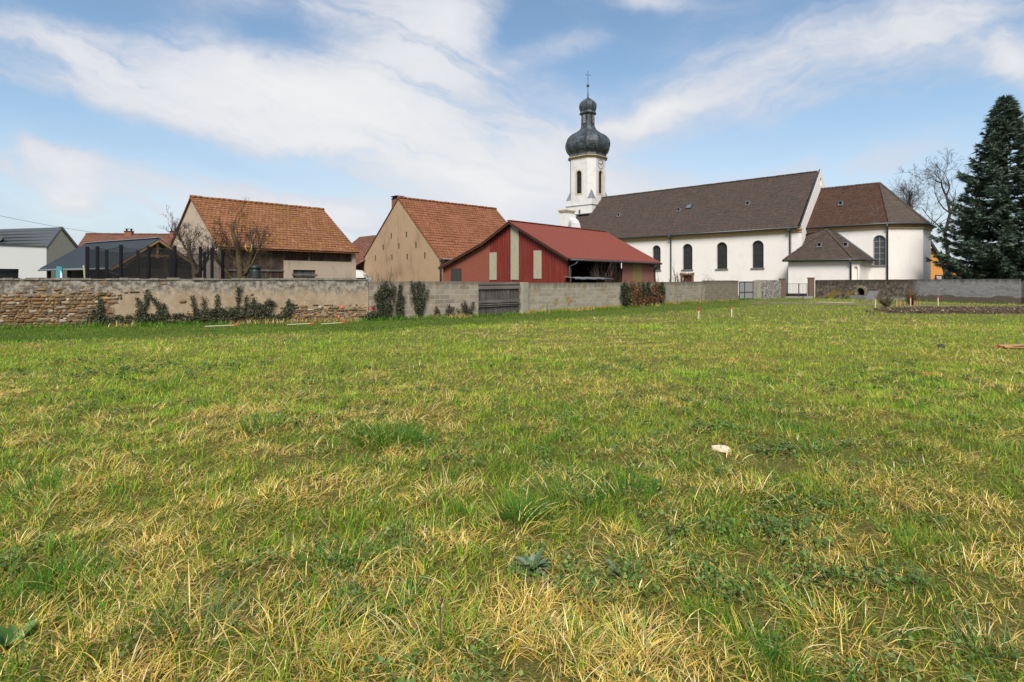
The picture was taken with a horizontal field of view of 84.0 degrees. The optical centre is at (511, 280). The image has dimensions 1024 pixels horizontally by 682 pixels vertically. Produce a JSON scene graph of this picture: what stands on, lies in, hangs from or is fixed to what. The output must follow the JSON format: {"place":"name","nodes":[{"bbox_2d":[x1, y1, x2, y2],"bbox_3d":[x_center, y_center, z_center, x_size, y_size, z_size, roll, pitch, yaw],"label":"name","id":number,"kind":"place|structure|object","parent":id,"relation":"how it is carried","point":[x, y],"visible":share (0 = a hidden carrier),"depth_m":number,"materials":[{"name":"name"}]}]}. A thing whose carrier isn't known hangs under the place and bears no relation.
{"place":"outdoors","nodes":[
{"label":"outdoors","id":0,"kind":"place"},
{"bbox_2d":[0,226,78,278],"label":"modern house","id":1,"kind":"structure","parent":0,"point":[27,253],"depth_m":44.64,"materials":[{"name":"white paint"}]},
{"bbox_2d":[0,269,17,277],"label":"window","id":2,"kind":"structure","parent":1,"relation":"in","point":[4,273],"depth_m":43.15,"materials":[{"name":"black glass"}]},
{"bbox_2d":[78,229,173,267],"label":"mottled roof house","id":3,"kind":"structure","parent":0,"point":[95,237],"depth_m":75.10,"materials":[{"name":"red tile"}]},
{"bbox_2d":[0,295,1023,681],"bbox_3d":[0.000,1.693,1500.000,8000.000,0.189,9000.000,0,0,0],"label":"meadow","id":4,"kind":"structure","parent":0,"point":[536,671],"depth_m":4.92,"materials":[{"name":"green plant"}]},
{"bbox_2d":[0,615,46,650],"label":"dock plant","id":5,"kind":"object","parent":4,"relation":"on","point":[4,632],"visible":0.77,"depth_m":2.69,"materials":[{"name":"green plant"}]},
{"bbox_2d":[56,266,62,277],"bbox_3d":[-24.353,0.450,30.627,0.340,2.500,0.066,0,0,-6],"label":"surfboard","id":6,"kind":"object","parent":4,"relation":"on","point":[59,272],"visible":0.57,"depth_m":30.60,"materials":[{"name":"paint"}]},
{"bbox_2d":[38,237,191,278],"bbox_3d":[-24.089,-0.409,34.985,8.785,4.221,5.216,0,0,31],"label":"open timber shelter","id":7,"kind":"object","parent":4,"relation":"on","point":[72,263],"visible":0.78,"depth_m":33.80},
{"bbox_2d":[85,245,223,278],"bbox_3d":[-17.751,0.012,28.399,6.418,3.385,4.025,0,0,0],"label":"trampoline","id":8,"kind":"object","parent":4,"relation":"on","point":[87,249],"visible":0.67,"depth_m":27.40,"materials":[{"name":"black plastic"}]},
{"bbox_2d":[141,237,189,278],"bbox_3d":[-18.515,-0.350,30.329,2.354,4.136,1.560,0,0,-35],"label":"pollard tree","id":9,"kind":"object","parent":4,"relation":"on","point":[166,266],"visible":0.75,"depth_m":30.46,"materials":[{"name":"brown plant"}]},
{"bbox_2d":[0,278,367,327],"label":"old wall","id":10,"kind":"structure","parent":4,"relation":"on","point":[37,302],"depth_m":22.04,"materials":[{"name":"stone"}]},
{"bbox_2d":[85,295,134,325],"bbox_3d":[-14.992,1.130,21.363,1.820,1.201,0.177,0,0,-18],"label":"ivy","id":11,"kind":"object","parent":10,"relation":"attached to","point":[97,315],"visible":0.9,"depth_m":21.23,"materials":[{"name":"green plant"}]},
{"bbox_2d":[111,287,185,325],"bbox_3d":[-13.845,0.980,21.724,2.612,1.496,0.187,0,0,-18],"label":"ivy","id":12,"kind":"object","parent":10,"relation":"attached to","point":[139,317],"visible":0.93,"depth_m":21.71,"materials":[{"name":"green plant"}]},
{"bbox_2d":[167,286,276,323],"bbox_3d":[-11.533,0.964,22.459,4.179,1.532,0.190,0,0,-18],"label":"ivy","id":13,"kind":"object","parent":10,"relation":"attached to","point":[221,312],"visible":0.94,"depth_m":22.59,"materials":[{"name":"green plant"}]},
{"bbox_2d":[270,298,293,321],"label":"ivy","id":14,"kind":"object","parent":10,"relation":"attached to","point":[286,312],"visible":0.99,"depth_m":23.19,"materials":[{"name":"green plant"}]},
{"bbox_2d":[158,205,226,278],"bbox_3d":[-16.859,-1.159,30.128,3.230,5.736,2.355,0,0,17],"label":"pollard tree","id":15,"kind":"object","parent":4,"relation":"on","point":[193,264],"visible":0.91,"depth_m":30.12,"materials":[{"name":"brown plant"}]},
{"bbox_2d":[205,324,237,326],"bbox_3d":[-10.290,1.575,20.156,1.122,0.080,0.048,0,0,-6],"label":"plank","id":16,"kind":"object","parent":4,"relation":"on","point":[221,325],"visible":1,"depth_m":20.14,"materials":[{"name":"brown wood"}]},
{"bbox_2d":[193,197,276,278],"bbox_3d":[-14.515,-1.361,30.048,4.714,6.157,2.445,0,0,0],"label":"pollard tree","id":17,"kind":"object","parent":4,"relation":"on","point":[237,259],"visible":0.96,"depth_m":29.98,"materials":[{"name":"brown plant"}]},
{"bbox_2d":[250,265,260,278],"bbox_3d":[-13.300,0.430,29.500,0.580,2.540,0.565,0,0,0],"label":"compost bin","id":18,"kind":"object","parent":4,"relation":"on","point":[255,271],"visible":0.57,"depth_m":29.29,"materials":[{"name":"green plastic"}]},
{"bbox_2d":[170,195,358,278],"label":"old barn","id":19,"kind":"structure","parent":4,"relation":"on","point":[312,242],"depth_m":40.52,"materials":[{"name":"brown tile"}]},
{"bbox_2d":[356,270,366,278],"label":"parked trailer","id":20,"kind":"object","parent":4,"relation":"on","point":[360,274],"visible":0.23,"depth_m":54.26,"materials":[{"name":"white paint"}]},
{"bbox_2d":[352,235,375,281],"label":"red house","id":21,"kind":"structure","parent":4,"relation":"on","point":[362,244],"depth_m":57.92,"materials":[{"name":"tile"}]},
{"bbox_2d":[361,266,394,281],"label":"bare bush","id":22,"kind":"object","parent":4,"relation":"on","point":[381,278],"visible":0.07,"depth_m":29.72,"materials":[{"name":"plant"}]},
{"bbox_2d":[368,281,478,319],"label":"block wall","id":23,"kind":"structure","parent":4,"relation":"on","point":[443,294],"depth_m":26.02,"materials":[{"name":"grey concrete"}]},
{"bbox_2d":[363,280,396,320],"bbox_3d":[-5.657,0.833,24.418,1.535,1.794,0.283,0,0,-34],"label":"ivy","id":24,"kind":"object","parent":23,"relation":"attached to","point":[385,291],"visible":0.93,"depth_m":24.46,"materials":[{"name":"green plant"}]},
{"bbox_2d":[394,283,405,318],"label":"ivy","id":25,"kind":"object","parent":23,"relation":"attached to","point":[399,308],"visible":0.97,"depth_m":24.96,"materials":[{"name":"green plant"}]},
{"bbox_2d":[409,280,429,316],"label":"ivy","id":26,"kind":"object","parent":23,"relation":"attached to","point":[421,302],"visible":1,"depth_m":25.48,"materials":[{"name":"green plant"}]},
{"bbox_2d":[434,300,474,316],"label":"creeper","id":27,"kind":"object","parent":23,"relation":"attached to","point":[448,311],"visible":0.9,"depth_m":26.68,"materials":[{"name":"green plant"}]},
{"bbox_2d":[478,282,519,314],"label":"wooden gate","id":28,"kind":"structure","parent":23,"relation":"attached to","point":[499,297],"depth_m":28.38,"materials":[{"name":"grey wood"}]},
{"bbox_2d":[363,195,505,281],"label":"gable barn","id":29,"kind":"structure","parent":4,"relation":"on","point":[416,239],"depth_m":51.70,"materials":[{"name":"paint"}]},
{"bbox_2d":[436,594,445,651],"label":"dry stalk","id":30,"kind":"object","parent":4,"relation":"on","point":[441,601],"visible":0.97,"depth_m":2.52,"materials":[{"name":"brown plant"}]},
{"bbox_2d":[0,296,1016,329],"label":"wall foot grass","id":31,"kind":"structure","parent":4,"relation":"on","point":[297,321],"depth_m":23.42,"materials":[{"name":"green plant"}]},
{"bbox_2d":[0,355,1023,681],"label":"broadleaf weeds","id":32,"kind":"object","parent":4,"relation":"on","point":[792,499],"visible":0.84,"depth_m":3.62,"materials":[{"name":"green plant"}]},
{"bbox_2d":[519,282,528,312],"bbox_3d":[0.620,0.935,29.860,0.320,1.730,0.400,0,0,42],"label":"concrete post","id":33,"kind":"object","parent":4,"relation":"on","point":[524,296],"visible":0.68,"depth_m":29.72,"materials":[{"name":"grey concrete"}]},
{"bbox_2d":[510,547,553,578],"bbox_3d":[0.111,1.588,3.221,0.255,0.094,0.254,0,0,13],"label":"rosette plant","id":34,"kind":"object","parent":4,"relation":"on","point":[542,564],"visible":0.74,"depth_m":3.23,"materials":[{"name":"green plant"}]},
{"bbox_2d":[437,220,661,282],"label":"red shed","id":35,"kind":"structure","parent":4,"relation":"on","point":[517,251],"depth_m":41.36,"materials":[{"name":"wood"}]},
{"bbox_2d":[451,268,460,280],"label":"window","id":36,"kind":"structure","parent":35,"relation":"in","point":[455,273],"depth_m":44.16,"materials":[{"name":"grey glass"}]},
{"bbox_2d":[529,283,619,312],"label":"mossy block wall","id":37,"kind":"structure","parent":4,"relation":"on","point":[552,296],"depth_m":32.50,"materials":[{"name":"grey concrete"}]},
{"bbox_2d":[570,268,612,281],"bbox_3d":[5.325,0.383,38.485,1.269,2.605,5.673,0,0,43],"label":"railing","id":38,"kind":"object","parent":4,"relation":"on","point":[586,277],"visible":0.08,"depth_m":37.78,"materials":[{"name":"grey metal"}]},
{"bbox_2d":[576,255,618,282],"bbox_3d":[6.132,-0.142,39.035,2.762,3.708,2.965,0,0,43],"label":"bare bush","id":39,"kind":"object","parent":4,"relation":"on","point":[598,273],"visible":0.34,"depth_m":38.67,"materials":[{"name":"plant"}]},
{"bbox_2d":[605,558,638,584],"bbox_3d":[0.635,1.649,3.253,0.189,0.072,0.242,0,0,0],"label":"rosette plant","id":40,"kind":"object","parent":4,"relation":"on","point":[612,567],"visible":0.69,"depth_m":3.25,"materials":[{"name":"green plant"}]},
{"bbox_2d":[619,281,704,307],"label":"plain block wall","id":41,"kind":"structure","parent":4,"relation":"on","point":[679,292],"depth_m":42.41,"materials":[{"name":"grey concrete"}]},
{"bbox_2d":[620,280,665,306],"bbox_3d":[8.857,0.808,37.903,0.302,1.830,6.600,0,0,40],"label":"ivy","id":42,"kind":"object","parent":41,"relation":"attached to","point":[656,289],"visible":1,"depth_m":37.67,"materials":[{"name":"brown plant"}]},
{"bbox_2d":[669,259,690,281],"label":"garden shrub","id":43,"kind":"object","parent":4,"relation":"on","point":[677,277],"visible":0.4,"depth_m":48.81,"materials":[{"name":"plant"}]},
{"bbox_2d":[711,445,729,451],"bbox_3d":[2.094,1.706,5.688,0.185,0.085,0.185,0,0,-23],"label":"marker disc","id":44,"kind":"object","parent":4,"relation":"on","point":[724,448],"visible":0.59,"depth_m":5.68,"materials":[{"name":"white plastic"}]},
{"bbox_2d":[704,280,737,301],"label":"pebble wall","id":45,"kind":"structure","parent":4,"relation":"on","point":[716,290],"depth_m":48.45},
{"bbox_2d":[558,74,936,296],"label":"church","id":46,"kind":"structure","parent":4,"relation":"on","point":[794,229],"depth_m":66.95,"materials":[{"name":"white paint"}]},
{"bbox_2d":[575,169,581,194],"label":"louvre window","id":47,"kind":"structure","parent":46,"relation":"in","point":[579,174],"depth_m":88.48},
{"bbox_2d":[598,169,602,194],"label":"louvre window","id":48,"kind":"structure","parent":46,"relation":"in","point":[599,175],"depth_m":88.49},
{"bbox_2d":[653,245,660,270],"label":"window","id":49,"kind":"structure","parent":46,"relation":"in","point":[656,251],"depth_m":74.42,"materials":[{"name":"black glass"}]},
{"bbox_2d":[680,273,693,281],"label":"side door","id":50,"kind":"structure","parent":46,"relation":"in","point":[686,276],"depth_m":71.35,"materials":[{"name":"brown wood"}]},
{"bbox_2d":[683,244,692,269],"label":"window","id":51,"kind":"structure","parent":46,"relation":"in","point":[687,251],"depth_m":71.54,"materials":[{"name":"black glass"}]},
{"bbox_2d":[715,242,727,269],"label":"window","id":52,"kind":"structure","parent":46,"relation":"in","point":[722,247],"depth_m":68.41,"materials":[{"name":"black glass"}]},
{"bbox_2d":[751,241,764,268],"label":"window","id":53,"kind":"structure","parent":46,"relation":"in","point":[758,247],"depth_m":65.49,"materials":[{"name":"black glass"}]},
{"bbox_2d":[871,235,886,265],"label":"window","id":54,"kind":"structure","parent":46,"relation":"in","point":[879,243],"depth_m":58.72,"materials":[{"name":"grey glass"}]},
{"bbox_2d":[753,280,760,298],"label":"gate pillar","id":55,"kind":"structure","parent":4,"relation":"on","point":[757,289],"depth_m":52.54,"materials":[{"name":"concrete"}]},
{"bbox_2d":[739,281,752,298],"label":"metal gate","id":56,"kind":"structure","parent":55,"relation":"attached to","point":[745,289],"depth_m":51.78,"materials":[{"name":"metal"}]},
{"bbox_2d":[761,280,780,298],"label":"streaky wall","id":57,"kind":"structure","parent":4,"relation":"on","point":[770,289],"depth_m":55.12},
{"bbox_2d":[778,278,785,297],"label":"stone gate post","id":58,"kind":"object","parent":4,"relation":"on","point":[782,287],"visible":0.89,"depth_m":57.26,"materials":[{"name":"stone"}]},
{"bbox_2d":[785,296,801,297],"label":"threshold step","id":59,"kind":"object","parent":4,"relation":"on","point":[792,297],"visible":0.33,"depth_m":56.91,"materials":[{"name":"grey concrete"}]},
{"bbox_2d":[786,283,806,296],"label":"iron gate","id":60,"kind":"structure","parent":59,"relation":"on","point":[798,294],"depth_m":56.96,"materials":[{"name":"black metal"}]},
{"bbox_2d":[802,296,813,298],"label":"stone block","id":61,"kind":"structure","parent":4,"relation":"on","point":[808,297],"depth_m":54.79,"materials":[{"name":"grey stone"}]},
{"bbox_2d":[807,277,814,296],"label":"stone gate post","id":62,"kind":"object","parent":4,"relation":"on","point":[810,286],"visible":0.9,"depth_m":56.37,"materials":[{"name":"stone"}]},
{"bbox_2d":[865,291,878,299],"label":"leaning slab","id":63,"kind":"object","parent":4,"relation":"on","point":[870,295],"depth_m":50.73,"materials":[{"name":"grey stone"}]},
{"bbox_2d":[875,292,901,306],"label":"shrub","id":64,"kind":"object","parent":4,"relation":"on","point":[886,303],"visible":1,"depth_m":36.79,"materials":[{"name":"brown plant"}]},
{"bbox_2d":[889,170,939,214],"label":"bare tree","id":65,"kind":"object","parent":4,"relation":"on","point":[898,192],"visible":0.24,"depth_m":79.82,"materials":[{"name":"brown plant"}]},
{"bbox_2d":[815,279,1023,304],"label":"churchyard wall","id":66,"kind":"structure","parent":4,"relation":"on","point":[1003,291],"depth_m":46.32,"materials":[{"name":"stone"}]},
{"bbox_2d":[891,172,966,278],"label":"bare tree","id":67,"kind":"object","parent":4,"relation":"on","point":[934,248],"visible":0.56,"depth_m":71.31,"materials":[{"name":"brown plant"}]},
{"bbox_2d":[918,372,942,375],"bbox_3d":[7.351,1.633,9.987,0.341,0.044,0.130,0,0,-1],"label":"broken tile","id":68,"kind":"object","parent":4,"relation":"on","point":[927,373],"visible":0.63,"depth_m":9.93,"materials":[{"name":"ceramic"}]},
{"bbox_2d":[895,148,972,270],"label":"bare tree","id":69,"kind":"object","parent":4,"relation":"on","point":[939,179],"visible":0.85,"depth_m":73.94,"materials":[{"name":"brown plant"}]},
{"bbox_2d":[924,93,1023,278],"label":"spruce tree","id":70,"kind":"object","parent":4,"relation":"on","point":[999,223],"visible":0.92,"depth_m":51.13,"materials":[{"name":"green plant"}]},
{"bbox_2d":[994,344,1023,348],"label":"bark boards","id":71,"kind":"object","parent":4,"relation":"on","point":[1005,346],"visible":0.91,"depth_m":14.04,"materials":[{"name":"wood"}]},
{"bbox_2d":[0,0,1023,265],"label":"sky","id":72,"kind":"structure","parent":0,"point":[114,113],"materials":[{"name":"blue"}]},
{"bbox_2d":[749,302,1021,306],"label":"dirt track","id":73,"kind":"structure","parent":0,"point":[862,304],"depth_m":40.85,"materials":[{"name":"brown soil"}]},
{"bbox_2d":[904,290,921,304],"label":"shrub","id":74,"kind":"object","parent":73,"relation":"on","point":[907,298],"visible":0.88,"depth_m":39.77,"materials":[{"name":"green plant"}]},
{"bbox_2d":[866,305,1023,313],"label":"dug soil","id":75,"kind":"structure","parent":0,"point":[949,312],"depth_m":30.00,"materials":[{"name":"brown soil"}]},
{"bbox_2d":[931,248,966,278],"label":"orange house","id":76,"kind":"structure","parent":0,"point":[936,272],"depth_m":84.34,"materials":[{"name":"paint"}]},
{"bbox_2d":[935,275,943,278],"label":"window","id":77,"kind":"structure","parent":76,"relation":"in","point":[936,276],"depth_m":84.15,"materials":[{"name":"white"}]}
]}

